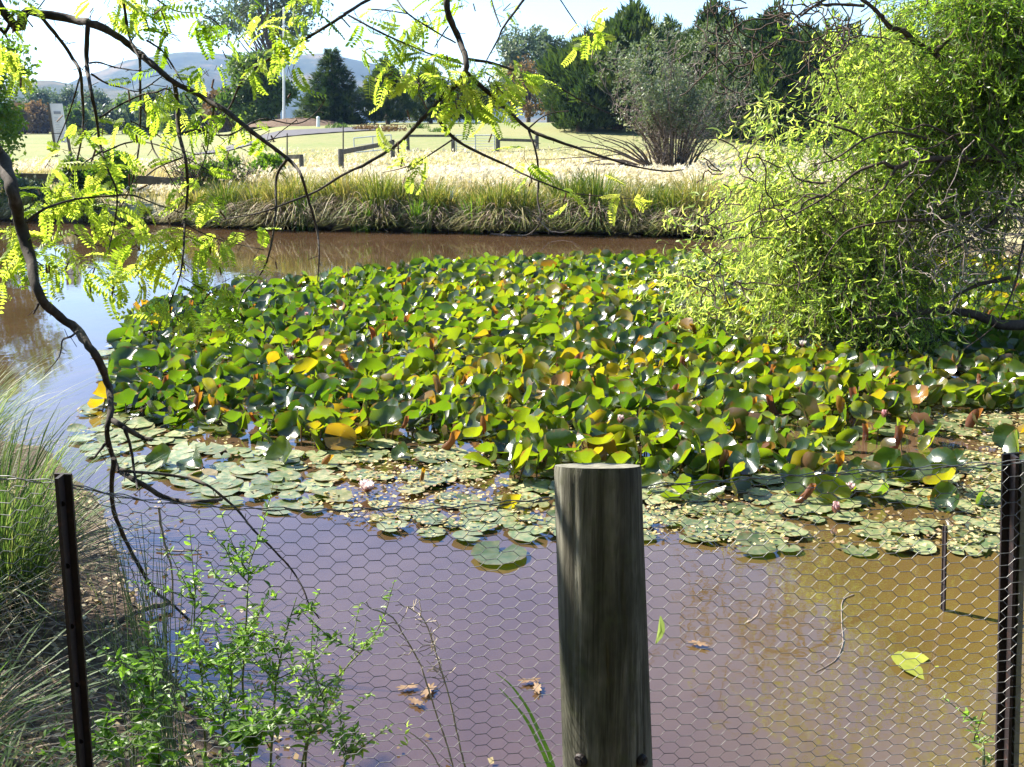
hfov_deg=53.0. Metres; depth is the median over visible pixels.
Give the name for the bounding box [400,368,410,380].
lily leaf
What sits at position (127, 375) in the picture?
lily leaf
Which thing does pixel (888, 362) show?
lily leaf
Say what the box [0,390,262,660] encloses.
grass tussock
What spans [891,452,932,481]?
lily leaf
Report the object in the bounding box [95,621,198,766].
leafy weed
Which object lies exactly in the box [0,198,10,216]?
rush tussock
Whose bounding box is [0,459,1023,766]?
wire netting
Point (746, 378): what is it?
lily leaf
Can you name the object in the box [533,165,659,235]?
rush tussock
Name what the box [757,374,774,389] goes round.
lily leaf
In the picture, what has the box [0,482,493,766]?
leaf litter
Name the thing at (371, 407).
lily leaf
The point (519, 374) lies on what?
lily leaf
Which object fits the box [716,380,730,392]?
lily leaf
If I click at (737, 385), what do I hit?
lily leaf
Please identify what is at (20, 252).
honey locust
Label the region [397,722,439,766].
sprout
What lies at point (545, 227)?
drowned branch
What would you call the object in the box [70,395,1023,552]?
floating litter
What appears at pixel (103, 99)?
tree
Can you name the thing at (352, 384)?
lily leaf
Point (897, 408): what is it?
lily leaf
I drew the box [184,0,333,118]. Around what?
eucalypt tree
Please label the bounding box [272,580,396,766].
leafy weed
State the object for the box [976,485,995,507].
lily leaf
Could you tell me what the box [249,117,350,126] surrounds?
mulch bed
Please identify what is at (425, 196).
rush tussock
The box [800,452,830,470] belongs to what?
lily leaf
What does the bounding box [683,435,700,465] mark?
lily leaf
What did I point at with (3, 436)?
grass tussock
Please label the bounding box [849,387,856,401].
lily leaf
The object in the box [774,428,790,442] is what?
lily leaf
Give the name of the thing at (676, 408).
lily leaf
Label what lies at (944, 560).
stake
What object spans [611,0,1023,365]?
willow tree
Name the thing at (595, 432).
lily leaf
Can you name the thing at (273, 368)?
lily leaf
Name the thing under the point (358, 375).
lily leaf
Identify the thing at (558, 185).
rush tussock
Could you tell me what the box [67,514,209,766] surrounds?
rush clump
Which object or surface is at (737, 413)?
lily leaf
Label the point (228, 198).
rush tussock
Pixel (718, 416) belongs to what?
lily leaf
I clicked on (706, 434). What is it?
lily leaf
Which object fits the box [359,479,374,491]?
lily flower
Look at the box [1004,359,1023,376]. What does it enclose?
lily leaf
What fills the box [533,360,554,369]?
lily leaf
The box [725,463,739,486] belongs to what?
lily leaf
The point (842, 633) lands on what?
stick
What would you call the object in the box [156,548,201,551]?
stick
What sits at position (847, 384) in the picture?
lily leaf
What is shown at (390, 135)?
farm gate
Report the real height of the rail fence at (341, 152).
1.141 m
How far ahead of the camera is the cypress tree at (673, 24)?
59.49 m
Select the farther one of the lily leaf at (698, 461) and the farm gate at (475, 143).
the farm gate at (475, 143)
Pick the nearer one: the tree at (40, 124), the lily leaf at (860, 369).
the lily leaf at (860, 369)
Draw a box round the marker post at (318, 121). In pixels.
[316,116,319,126]
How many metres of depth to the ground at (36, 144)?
20.97 m
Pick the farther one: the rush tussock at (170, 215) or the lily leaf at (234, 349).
the rush tussock at (170, 215)
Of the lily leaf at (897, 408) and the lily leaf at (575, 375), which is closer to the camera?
the lily leaf at (897, 408)
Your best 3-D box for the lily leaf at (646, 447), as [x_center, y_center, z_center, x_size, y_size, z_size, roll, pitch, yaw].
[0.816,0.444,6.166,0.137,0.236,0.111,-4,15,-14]
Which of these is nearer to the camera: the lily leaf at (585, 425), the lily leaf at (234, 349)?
the lily leaf at (585, 425)
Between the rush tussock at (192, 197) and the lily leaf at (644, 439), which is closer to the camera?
the lily leaf at (644, 439)
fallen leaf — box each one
[396,683,417,689]
[407,697,423,704]
[421,683,435,696]
[518,677,539,682]
[533,681,541,693]
[686,640,706,645]
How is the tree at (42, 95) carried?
on the ground at (36, 144)
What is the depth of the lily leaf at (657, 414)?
6.66 m
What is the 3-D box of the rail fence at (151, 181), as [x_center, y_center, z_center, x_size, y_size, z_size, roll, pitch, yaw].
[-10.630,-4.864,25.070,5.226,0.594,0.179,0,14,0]
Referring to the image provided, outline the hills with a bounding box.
[1,52,546,124]
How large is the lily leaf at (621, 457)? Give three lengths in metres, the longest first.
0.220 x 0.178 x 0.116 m
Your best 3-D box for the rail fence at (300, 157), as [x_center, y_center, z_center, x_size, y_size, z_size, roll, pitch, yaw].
[-7.399,-6.949,32.795,1.996,0.817,0.155,9,17,32]
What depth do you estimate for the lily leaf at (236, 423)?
6.87 m
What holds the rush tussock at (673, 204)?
on the ground at (36, 144)
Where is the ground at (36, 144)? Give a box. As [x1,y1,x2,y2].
[0,122,1023,766]
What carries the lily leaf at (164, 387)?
on the water
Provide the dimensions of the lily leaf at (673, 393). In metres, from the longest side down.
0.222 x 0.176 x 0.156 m
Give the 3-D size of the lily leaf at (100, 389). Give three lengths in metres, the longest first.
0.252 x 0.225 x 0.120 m
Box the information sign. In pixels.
[47,103,71,156]
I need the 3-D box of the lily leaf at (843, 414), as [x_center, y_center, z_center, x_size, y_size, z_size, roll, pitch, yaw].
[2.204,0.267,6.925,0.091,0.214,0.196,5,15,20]
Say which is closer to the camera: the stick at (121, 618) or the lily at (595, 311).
the stick at (121, 618)
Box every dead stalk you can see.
[366,602,453,766]
[395,599,465,766]
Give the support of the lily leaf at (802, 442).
on the water
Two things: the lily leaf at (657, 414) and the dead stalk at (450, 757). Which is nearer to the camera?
the dead stalk at (450, 757)
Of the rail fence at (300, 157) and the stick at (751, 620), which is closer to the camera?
the stick at (751, 620)
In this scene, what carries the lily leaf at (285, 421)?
on the water
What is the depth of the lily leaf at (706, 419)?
6.73 m
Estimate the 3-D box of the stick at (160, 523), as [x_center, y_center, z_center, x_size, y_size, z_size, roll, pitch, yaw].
[-0.942,0.488,2.803,0.026,0.321,0.009,0,14,0]
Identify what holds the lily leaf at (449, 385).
on the water
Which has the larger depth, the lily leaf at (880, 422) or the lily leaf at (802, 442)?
the lily leaf at (880, 422)
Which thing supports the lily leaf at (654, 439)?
on the water
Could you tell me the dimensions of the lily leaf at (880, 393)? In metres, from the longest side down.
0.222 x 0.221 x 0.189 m
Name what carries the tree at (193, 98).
on the ground at (36, 144)
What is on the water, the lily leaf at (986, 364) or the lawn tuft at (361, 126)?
the lily leaf at (986, 364)
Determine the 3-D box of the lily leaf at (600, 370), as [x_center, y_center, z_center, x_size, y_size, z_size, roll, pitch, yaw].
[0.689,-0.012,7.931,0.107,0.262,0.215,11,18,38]
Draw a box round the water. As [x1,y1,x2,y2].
[0,219,1023,766]
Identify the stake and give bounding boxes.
[286,133,287,165]
[342,126,343,156]
[941,525,947,610]
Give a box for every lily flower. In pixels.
[287,353,294,360]
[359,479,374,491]
[617,414,623,422]
[799,340,805,346]
[831,501,839,512]
[846,482,854,491]
[881,409,886,417]
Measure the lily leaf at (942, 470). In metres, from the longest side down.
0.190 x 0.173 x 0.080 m
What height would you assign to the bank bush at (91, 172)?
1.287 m
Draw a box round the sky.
[0,0,1000,84]
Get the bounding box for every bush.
[0,175,55,204]
[58,152,89,194]
[80,147,137,194]
[160,137,221,193]
[197,149,242,196]
[246,149,288,183]
[586,16,777,169]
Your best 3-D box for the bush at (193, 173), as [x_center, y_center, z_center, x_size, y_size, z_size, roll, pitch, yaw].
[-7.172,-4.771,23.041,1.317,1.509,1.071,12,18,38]
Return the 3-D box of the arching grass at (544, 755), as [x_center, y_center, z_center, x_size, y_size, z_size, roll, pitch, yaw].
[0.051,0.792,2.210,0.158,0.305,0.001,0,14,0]
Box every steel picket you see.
[54,473,93,766]
[995,452,1023,766]
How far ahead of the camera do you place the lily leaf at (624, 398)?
7.09 m
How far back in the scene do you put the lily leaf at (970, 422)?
6.91 m
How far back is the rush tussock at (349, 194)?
20.39 m
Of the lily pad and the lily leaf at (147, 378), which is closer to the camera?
the lily pad
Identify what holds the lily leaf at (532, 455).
on the water
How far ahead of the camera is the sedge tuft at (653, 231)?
19.31 m
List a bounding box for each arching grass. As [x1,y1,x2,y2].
[496,673,554,766]
[499,688,550,766]
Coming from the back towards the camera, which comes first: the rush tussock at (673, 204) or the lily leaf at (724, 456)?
the rush tussock at (673, 204)
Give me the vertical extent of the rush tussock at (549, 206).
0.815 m
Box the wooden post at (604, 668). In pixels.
[554,463,652,766]
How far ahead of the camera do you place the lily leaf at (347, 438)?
6.43 m
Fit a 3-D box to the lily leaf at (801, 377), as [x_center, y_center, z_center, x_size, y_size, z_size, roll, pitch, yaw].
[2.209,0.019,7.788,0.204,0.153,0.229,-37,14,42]
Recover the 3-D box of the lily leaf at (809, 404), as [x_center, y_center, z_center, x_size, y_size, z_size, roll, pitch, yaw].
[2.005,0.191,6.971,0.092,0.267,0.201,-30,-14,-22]
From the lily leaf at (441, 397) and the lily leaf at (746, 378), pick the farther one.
the lily leaf at (746, 378)
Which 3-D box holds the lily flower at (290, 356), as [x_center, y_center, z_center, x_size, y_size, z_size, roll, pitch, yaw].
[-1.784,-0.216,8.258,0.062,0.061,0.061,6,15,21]
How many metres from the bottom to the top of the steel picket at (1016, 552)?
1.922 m
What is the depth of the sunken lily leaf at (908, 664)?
3.93 m
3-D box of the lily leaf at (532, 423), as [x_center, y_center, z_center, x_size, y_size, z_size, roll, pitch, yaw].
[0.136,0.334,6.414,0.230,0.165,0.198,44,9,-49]
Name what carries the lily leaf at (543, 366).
on the water
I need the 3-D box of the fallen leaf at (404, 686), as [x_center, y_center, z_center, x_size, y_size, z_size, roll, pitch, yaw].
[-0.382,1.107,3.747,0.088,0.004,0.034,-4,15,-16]
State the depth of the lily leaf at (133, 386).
7.56 m
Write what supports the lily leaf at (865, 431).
on the water
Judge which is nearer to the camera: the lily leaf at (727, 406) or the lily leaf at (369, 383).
the lily leaf at (727, 406)
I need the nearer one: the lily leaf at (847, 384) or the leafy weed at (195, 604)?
the leafy weed at (195, 604)
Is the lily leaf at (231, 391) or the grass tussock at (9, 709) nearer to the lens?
the grass tussock at (9, 709)
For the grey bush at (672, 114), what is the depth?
29.39 m
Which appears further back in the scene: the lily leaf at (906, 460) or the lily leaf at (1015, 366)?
the lily leaf at (1015, 366)
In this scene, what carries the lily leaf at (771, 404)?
on the water
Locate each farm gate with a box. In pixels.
[353,134,391,152]
[455,135,494,151]
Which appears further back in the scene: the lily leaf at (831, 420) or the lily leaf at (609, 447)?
the lily leaf at (831, 420)
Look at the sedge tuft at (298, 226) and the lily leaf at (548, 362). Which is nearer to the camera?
the lily leaf at (548, 362)
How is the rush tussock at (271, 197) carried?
on the ground at (36, 144)
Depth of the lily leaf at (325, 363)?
8.31 m
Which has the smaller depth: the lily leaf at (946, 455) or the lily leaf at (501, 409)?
the lily leaf at (946, 455)
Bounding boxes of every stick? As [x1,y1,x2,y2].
[86,602,169,626]
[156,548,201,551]
[157,507,173,615]
[747,610,759,622]
[815,594,853,671]
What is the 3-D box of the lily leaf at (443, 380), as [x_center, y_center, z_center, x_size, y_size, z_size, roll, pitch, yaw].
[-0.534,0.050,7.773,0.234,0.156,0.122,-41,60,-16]
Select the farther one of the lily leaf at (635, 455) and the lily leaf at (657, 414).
the lily leaf at (657, 414)
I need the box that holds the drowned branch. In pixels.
[490,217,587,234]
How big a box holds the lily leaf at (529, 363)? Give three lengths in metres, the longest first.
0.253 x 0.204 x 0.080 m
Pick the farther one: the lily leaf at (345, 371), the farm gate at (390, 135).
the farm gate at (390, 135)
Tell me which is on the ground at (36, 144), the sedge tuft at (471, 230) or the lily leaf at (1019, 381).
the sedge tuft at (471, 230)
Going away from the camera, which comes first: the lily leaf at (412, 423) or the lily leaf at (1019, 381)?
the lily leaf at (412, 423)
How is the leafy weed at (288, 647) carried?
on the ground at (36, 144)
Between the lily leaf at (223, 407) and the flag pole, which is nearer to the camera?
the lily leaf at (223, 407)
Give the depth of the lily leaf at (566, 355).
8.59 m
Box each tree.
[0,22,42,196]
[1,100,35,133]
[14,86,54,107]
[22,99,50,133]
[42,83,84,106]
[63,101,101,134]
[75,86,112,113]
[87,102,131,134]
[112,91,138,133]
[125,87,162,134]
[154,92,206,135]
[182,86,208,133]
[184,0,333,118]
[202,86,236,132]
[211,43,301,131]
[291,46,378,124]
[354,51,424,123]
[407,59,461,122]
[450,75,499,122]
[479,24,538,121]
[505,53,540,121]
[520,0,679,129]
[525,24,571,122]
[531,63,621,131]
[532,68,550,122]
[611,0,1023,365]
[650,0,764,133]
[656,12,682,40]
[691,0,852,140]
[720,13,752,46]
[780,6,889,137]
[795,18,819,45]
[868,19,946,128]
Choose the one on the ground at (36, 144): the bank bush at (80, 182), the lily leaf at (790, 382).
the bank bush at (80, 182)
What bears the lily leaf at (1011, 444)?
on the water
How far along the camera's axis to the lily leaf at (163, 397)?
7.28 m
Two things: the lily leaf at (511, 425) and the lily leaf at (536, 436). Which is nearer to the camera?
the lily leaf at (536, 436)
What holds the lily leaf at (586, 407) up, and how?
on the water
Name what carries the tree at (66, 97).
on the ground at (36, 144)
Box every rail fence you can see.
[0,173,181,191]
[257,153,303,168]
[338,140,394,168]
[406,135,454,151]
[496,134,538,151]
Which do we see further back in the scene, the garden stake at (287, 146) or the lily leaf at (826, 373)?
the garden stake at (287, 146)
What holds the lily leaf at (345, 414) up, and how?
on the water
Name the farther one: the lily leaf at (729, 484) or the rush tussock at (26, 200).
the rush tussock at (26, 200)
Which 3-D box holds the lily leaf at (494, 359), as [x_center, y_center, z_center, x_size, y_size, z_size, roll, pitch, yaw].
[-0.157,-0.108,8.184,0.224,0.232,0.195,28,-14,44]
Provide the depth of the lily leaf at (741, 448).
6.02 m
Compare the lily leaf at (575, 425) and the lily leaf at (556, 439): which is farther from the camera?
the lily leaf at (575, 425)
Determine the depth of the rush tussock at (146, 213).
21.54 m
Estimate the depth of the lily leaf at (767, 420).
6.64 m
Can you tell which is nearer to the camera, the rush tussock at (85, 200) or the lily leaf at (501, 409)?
the lily leaf at (501, 409)
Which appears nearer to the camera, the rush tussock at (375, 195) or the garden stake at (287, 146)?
the rush tussock at (375, 195)
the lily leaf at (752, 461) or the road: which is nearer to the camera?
the lily leaf at (752, 461)
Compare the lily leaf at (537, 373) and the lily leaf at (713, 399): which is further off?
the lily leaf at (537, 373)
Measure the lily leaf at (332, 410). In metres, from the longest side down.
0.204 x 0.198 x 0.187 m
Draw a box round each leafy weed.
[36,685,173,766]
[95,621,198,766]
[127,527,273,766]
[154,580,292,766]
[194,483,274,760]
[197,589,345,766]
[201,678,341,766]
[256,628,374,766]
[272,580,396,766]
[307,680,392,766]
[944,696,1023,766]
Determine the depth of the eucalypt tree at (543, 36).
94.81 m
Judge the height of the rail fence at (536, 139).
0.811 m
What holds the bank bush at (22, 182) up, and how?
on the ground at (36, 144)
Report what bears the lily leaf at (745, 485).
on the water
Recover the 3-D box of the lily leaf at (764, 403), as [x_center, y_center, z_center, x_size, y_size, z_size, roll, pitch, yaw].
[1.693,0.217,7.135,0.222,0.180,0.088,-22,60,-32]
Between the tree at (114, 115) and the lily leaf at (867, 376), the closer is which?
the lily leaf at (867, 376)
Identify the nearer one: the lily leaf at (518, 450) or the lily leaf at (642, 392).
the lily leaf at (518, 450)
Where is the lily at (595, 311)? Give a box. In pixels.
[67,247,1023,556]
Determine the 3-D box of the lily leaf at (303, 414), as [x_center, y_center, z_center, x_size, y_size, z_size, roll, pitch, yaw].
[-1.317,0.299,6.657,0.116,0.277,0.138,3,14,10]
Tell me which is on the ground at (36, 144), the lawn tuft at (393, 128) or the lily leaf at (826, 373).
the lawn tuft at (393, 128)
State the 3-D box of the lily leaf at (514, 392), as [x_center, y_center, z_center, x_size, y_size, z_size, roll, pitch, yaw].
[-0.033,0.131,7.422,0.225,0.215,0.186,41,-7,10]
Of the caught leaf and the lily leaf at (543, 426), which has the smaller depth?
the caught leaf
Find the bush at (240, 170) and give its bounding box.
[206,153,264,196]
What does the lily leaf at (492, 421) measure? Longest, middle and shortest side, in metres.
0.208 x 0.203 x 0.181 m
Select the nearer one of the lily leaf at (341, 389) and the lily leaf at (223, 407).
the lily leaf at (223, 407)
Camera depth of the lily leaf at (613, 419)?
6.57 m
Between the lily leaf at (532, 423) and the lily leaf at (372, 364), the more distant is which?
the lily leaf at (372, 364)
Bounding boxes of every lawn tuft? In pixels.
[325,122,355,127]
[352,124,382,129]
[368,122,409,131]
[407,123,430,128]
[423,126,444,131]
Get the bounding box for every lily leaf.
[87,381,106,410]
[110,346,136,364]
[114,368,139,383]
[114,388,137,412]
[128,383,137,405]
[131,383,152,414]
[132,386,152,413]
[135,372,162,390]
[137,382,156,403]
[145,391,170,408]
[145,443,170,466]
[160,378,174,399]
[162,346,170,355]
[170,384,191,398]
[172,399,194,424]
[176,446,205,470]
[185,352,200,378]
[193,386,203,407]
[201,347,224,369]
[206,379,223,388]
[207,388,229,409]
[208,383,223,409]
[208,394,230,424]
[221,409,247,433]
[223,385,236,401]
[228,345,245,367]
[245,383,269,405]
[250,417,267,442]
[255,430,273,451]
[265,436,291,465]
[266,362,278,377]
[275,410,299,441]
[297,407,313,440]
[297,410,309,445]
[299,391,316,398]
[302,406,333,439]
[305,379,330,401]
[311,413,339,440]
[319,377,342,402]
[320,361,330,368]
[324,423,356,449]
[328,407,340,417]
[329,366,353,384]
[336,384,348,393]
[341,412,359,426]
[345,378,359,403]
[351,370,364,378]
[352,427,367,446]
[353,378,376,407]
[357,358,385,375]
[362,398,376,425]
[366,403,376,424]
[369,405,402,438]
[371,392,388,405]
[377,362,403,376]
[377,377,390,386]
[380,420,407,439]
[398,399,414,413]
[398,402,428,431]
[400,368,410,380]
[404,386,422,401]
[406,375,419,380]
[421,400,450,432]
[429,377,454,388]
[431,360,447,376]
[435,395,459,402]
[437,402,457,430]
[443,375,458,394]
[451,384,473,404]
[458,371,477,388]
[463,451,492,467]
[466,401,486,437]
[473,361,494,375]
[476,412,505,441]
[477,353,500,373]
[478,374,502,396]
[480,359,494,375]
[484,439,506,458]
[487,402,510,420]
[492,420,514,442]
[493,378,515,401]
[496,443,528,478]
[498,367,516,383]
[498,400,506,413]
[502,431,520,464]
[503,404,517,415]
[507,384,522,406]
[510,353,525,376]
[510,428,537,451]
[511,437,532,481]
[512,442,538,459]
[513,415,539,437]
[514,372,525,393]
[514,408,544,427]
[520,368,544,393]
[521,449,547,478]
[522,354,534,371]
[531,432,544,456]
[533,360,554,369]
[534,361,549,374]
[537,396,550,409]
[537,428,578,453]
[539,429,558,462]
[540,423,547,432]
[541,434,561,466]
[544,385,570,417]
[544,416,568,429]
[550,371,569,390]
[552,351,574,369]
[557,391,584,415]
[564,368,581,388]
[566,448,600,462]
[572,418,592,447]
[574,381,604,399]
[575,396,607,421]
[575,416,590,443]
[577,419,605,447]
[582,354,591,370]
[582,404,591,414]
[584,372,608,397]
[586,432,614,453]
[587,409,610,423]
[588,353,600,369]
[588,434,616,460]
[591,422,609,432]
[594,367,604,375]
[595,348,619,368]
[605,412,630,433]
[605,451,630,463]
[606,424,633,451]
[608,376,627,392]
[608,379,635,404]
[612,429,637,454]
[618,392,632,408]
[621,417,642,439]
[624,447,638,464]
[626,390,644,409]
[627,393,651,415]
[627,437,656,456]
[629,370,641,387]
[638,414,663,436]
[640,430,655,466]
[640,440,655,465]
[644,409,669,423]
[649,428,676,447]
[650,410,666,432]
[652,407,677,428]
[654,448,676,472]
[656,435,679,451]
[660,403,681,415]
[660,473,690,497]
[667,389,687,403]
[667,440,691,472]
[669,410,702,439]
[671,362,688,377]
[677,428,700,455]
[679,377,688,393]
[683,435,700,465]
[685,455,719,480]
[687,366,699,380]
[692,428,718,449]
[692,453,728,474]
[692,474,725,498]
[694,441,722,473]
[699,375,716,396]
[699,389,726,412]
[700,413,712,443]
[706,417,727,434]
[709,339,721,356]
[711,433,736,448]
[713,414,728,425]
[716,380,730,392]
[717,418,735,434]
[718,390,742,414]
[718,449,731,482]
[720,407,748,438]
[720,443,745,475]
[723,401,731,411]
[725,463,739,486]
[727,442,759,476]
[730,396,752,410]
[730,416,757,439]
[730,461,751,497]
[733,378,749,395]
[735,358,759,374]
[741,375,750,389]
[742,412,773,429]
[748,376,762,394]
[750,424,777,441]
[751,400,766,411]
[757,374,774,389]
[761,442,768,467]
[765,394,779,414]
[768,387,789,406]
[773,371,797,391]
[773,416,781,432]
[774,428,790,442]
[785,467,814,492]
[786,434,792,441]
[786,436,814,462]
[790,449,823,474]
[793,394,819,426]
[795,371,807,386]
[800,380,822,393]
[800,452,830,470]
[807,437,822,449]
[807,473,851,503]
[814,381,841,408]
[814,415,838,433]
[818,391,835,404]
[819,369,841,381]
[824,387,842,412]
[831,407,845,431]
[834,450,844,469]
[837,467,860,495]
[844,370,851,393]
[849,360,874,375]
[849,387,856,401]
[858,368,871,394]
[861,414,885,438]
[862,423,867,442]
[864,388,885,415]
[872,446,901,477]
[873,366,891,381]
[877,391,898,413]
[879,358,895,373]
[888,390,912,419]
[890,425,905,453]
[890,454,912,473]
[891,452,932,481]
[891,651,938,678]
[897,371,921,388]
[906,384,928,412]
[911,412,941,432]
[915,406,930,433]
[915,422,941,444]
[920,373,947,388]
[923,467,955,483]
[926,447,957,469]
[929,462,949,486]
[929,481,958,510]
[938,350,963,364]
[963,360,991,379]
[965,408,982,431]
[976,382,999,395]
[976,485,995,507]
[979,386,1009,409]
[980,381,990,394]
[992,423,1018,449]
[995,353,1019,361]
[997,372,1018,381]
[1001,429,1018,452]
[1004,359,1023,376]
[1013,379,1023,384]
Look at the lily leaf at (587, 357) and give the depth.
8.24 m
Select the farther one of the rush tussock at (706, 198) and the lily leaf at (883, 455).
the rush tussock at (706, 198)
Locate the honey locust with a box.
[0,0,683,620]
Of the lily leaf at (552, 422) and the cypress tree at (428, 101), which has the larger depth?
the cypress tree at (428, 101)
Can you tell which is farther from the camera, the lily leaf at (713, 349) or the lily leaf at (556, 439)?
the lily leaf at (713, 349)
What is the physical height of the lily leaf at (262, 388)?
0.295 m
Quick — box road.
[186,127,399,153]
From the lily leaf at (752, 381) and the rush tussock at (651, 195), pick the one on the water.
the lily leaf at (752, 381)
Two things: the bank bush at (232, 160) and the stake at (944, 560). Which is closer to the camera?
the stake at (944, 560)
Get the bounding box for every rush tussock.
[0,192,44,218]
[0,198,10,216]
[37,197,65,216]
[68,198,111,220]
[69,192,108,216]
[109,204,132,220]
[135,206,162,221]
[146,198,186,222]
[159,187,210,222]
[183,179,253,226]
[213,177,294,225]
[226,173,327,227]
[240,166,347,228]
[288,171,362,227]
[293,164,395,225]
[320,167,418,230]
[359,171,426,227]
[388,175,467,230]
[402,183,475,229]
[433,184,517,231]
[440,175,546,233]
[476,179,566,232]
[506,189,584,232]
[513,165,626,230]
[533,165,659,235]
[584,183,670,234]
[609,179,689,232]
[629,182,721,235]
[634,168,742,236]
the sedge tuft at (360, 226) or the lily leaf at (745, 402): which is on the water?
the lily leaf at (745, 402)
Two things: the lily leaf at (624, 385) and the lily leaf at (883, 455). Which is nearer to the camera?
the lily leaf at (883, 455)
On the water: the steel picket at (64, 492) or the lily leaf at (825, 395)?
the lily leaf at (825, 395)
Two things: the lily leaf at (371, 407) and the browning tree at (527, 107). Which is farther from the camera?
the browning tree at (527, 107)
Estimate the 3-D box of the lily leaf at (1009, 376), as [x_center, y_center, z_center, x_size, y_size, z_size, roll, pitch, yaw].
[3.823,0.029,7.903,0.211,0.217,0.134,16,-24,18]
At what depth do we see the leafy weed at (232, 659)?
2.48 m
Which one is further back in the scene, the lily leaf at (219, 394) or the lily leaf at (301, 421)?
the lily leaf at (219, 394)
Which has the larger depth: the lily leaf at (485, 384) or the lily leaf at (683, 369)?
the lily leaf at (683, 369)
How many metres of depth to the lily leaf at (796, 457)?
6.05 m
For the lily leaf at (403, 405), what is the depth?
7.10 m
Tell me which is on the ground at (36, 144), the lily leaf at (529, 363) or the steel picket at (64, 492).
the steel picket at (64, 492)
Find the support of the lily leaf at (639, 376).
on the water
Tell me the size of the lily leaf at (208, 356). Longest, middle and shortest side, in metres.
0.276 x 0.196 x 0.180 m
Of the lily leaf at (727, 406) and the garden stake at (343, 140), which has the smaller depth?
the lily leaf at (727, 406)
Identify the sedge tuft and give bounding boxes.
[283,193,319,229]
[340,197,378,231]
[403,194,438,232]
[452,192,486,232]
[638,190,670,234]
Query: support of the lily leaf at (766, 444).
on the water
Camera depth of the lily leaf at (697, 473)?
5.96 m
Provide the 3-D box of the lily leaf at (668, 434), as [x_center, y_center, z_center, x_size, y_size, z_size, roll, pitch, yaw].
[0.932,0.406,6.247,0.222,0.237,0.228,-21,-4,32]
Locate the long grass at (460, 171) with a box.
[0,145,875,211]
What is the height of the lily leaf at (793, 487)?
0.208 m
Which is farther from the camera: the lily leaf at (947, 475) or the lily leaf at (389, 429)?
the lily leaf at (389, 429)
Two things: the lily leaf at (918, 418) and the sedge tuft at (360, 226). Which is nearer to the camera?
the lily leaf at (918, 418)
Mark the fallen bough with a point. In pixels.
(644, 161)
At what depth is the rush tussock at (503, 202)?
19.62 m
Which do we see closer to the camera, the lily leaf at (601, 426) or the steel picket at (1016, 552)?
the steel picket at (1016, 552)
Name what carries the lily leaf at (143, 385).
on the water
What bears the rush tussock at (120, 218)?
on the ground at (36, 144)
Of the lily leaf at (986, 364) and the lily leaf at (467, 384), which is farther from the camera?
the lily leaf at (986, 364)
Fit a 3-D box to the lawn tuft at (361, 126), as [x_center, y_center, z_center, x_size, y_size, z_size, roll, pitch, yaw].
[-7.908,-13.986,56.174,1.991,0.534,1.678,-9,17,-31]
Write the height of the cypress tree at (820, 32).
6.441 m
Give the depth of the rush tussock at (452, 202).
19.99 m
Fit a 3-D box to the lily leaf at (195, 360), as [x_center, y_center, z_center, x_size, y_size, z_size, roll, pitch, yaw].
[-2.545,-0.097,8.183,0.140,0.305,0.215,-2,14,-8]
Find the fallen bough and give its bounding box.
[533,129,653,173]
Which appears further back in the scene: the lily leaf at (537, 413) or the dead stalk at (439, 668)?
the lily leaf at (537, 413)
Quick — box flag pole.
[283,7,284,118]
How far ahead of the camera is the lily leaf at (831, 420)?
6.77 m
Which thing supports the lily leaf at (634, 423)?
on the water
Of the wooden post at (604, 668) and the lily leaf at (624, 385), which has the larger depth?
the lily leaf at (624, 385)
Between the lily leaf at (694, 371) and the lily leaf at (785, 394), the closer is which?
the lily leaf at (785, 394)
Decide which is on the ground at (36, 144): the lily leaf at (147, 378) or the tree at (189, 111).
the tree at (189, 111)
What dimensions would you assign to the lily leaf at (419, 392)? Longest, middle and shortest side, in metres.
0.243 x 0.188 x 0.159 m
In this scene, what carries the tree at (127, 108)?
on the ground at (36, 144)
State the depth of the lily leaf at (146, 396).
7.22 m
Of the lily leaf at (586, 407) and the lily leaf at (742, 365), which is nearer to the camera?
the lily leaf at (586, 407)
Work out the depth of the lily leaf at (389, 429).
6.76 m
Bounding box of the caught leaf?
[656,616,664,643]
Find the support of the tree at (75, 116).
on the ground at (36, 144)
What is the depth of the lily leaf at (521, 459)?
5.90 m
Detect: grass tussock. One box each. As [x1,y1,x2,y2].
[0,339,153,488]
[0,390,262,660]
[0,535,113,687]
[0,605,185,766]
[0,690,144,766]
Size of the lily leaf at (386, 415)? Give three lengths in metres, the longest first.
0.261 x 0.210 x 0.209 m
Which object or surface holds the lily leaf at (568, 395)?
on the water
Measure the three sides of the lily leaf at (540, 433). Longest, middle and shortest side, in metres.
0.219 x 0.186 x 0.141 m
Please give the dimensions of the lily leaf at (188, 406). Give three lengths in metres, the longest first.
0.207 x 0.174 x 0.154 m
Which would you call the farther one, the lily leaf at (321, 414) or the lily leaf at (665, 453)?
the lily leaf at (321, 414)
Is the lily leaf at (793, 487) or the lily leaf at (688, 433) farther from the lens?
the lily leaf at (688, 433)
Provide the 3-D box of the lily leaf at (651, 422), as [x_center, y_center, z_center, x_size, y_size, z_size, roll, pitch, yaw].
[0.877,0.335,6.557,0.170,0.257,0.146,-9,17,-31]
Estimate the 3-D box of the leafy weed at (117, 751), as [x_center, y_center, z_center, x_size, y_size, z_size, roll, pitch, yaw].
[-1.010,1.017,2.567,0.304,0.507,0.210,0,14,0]
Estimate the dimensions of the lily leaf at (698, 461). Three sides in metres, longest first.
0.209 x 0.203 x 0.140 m

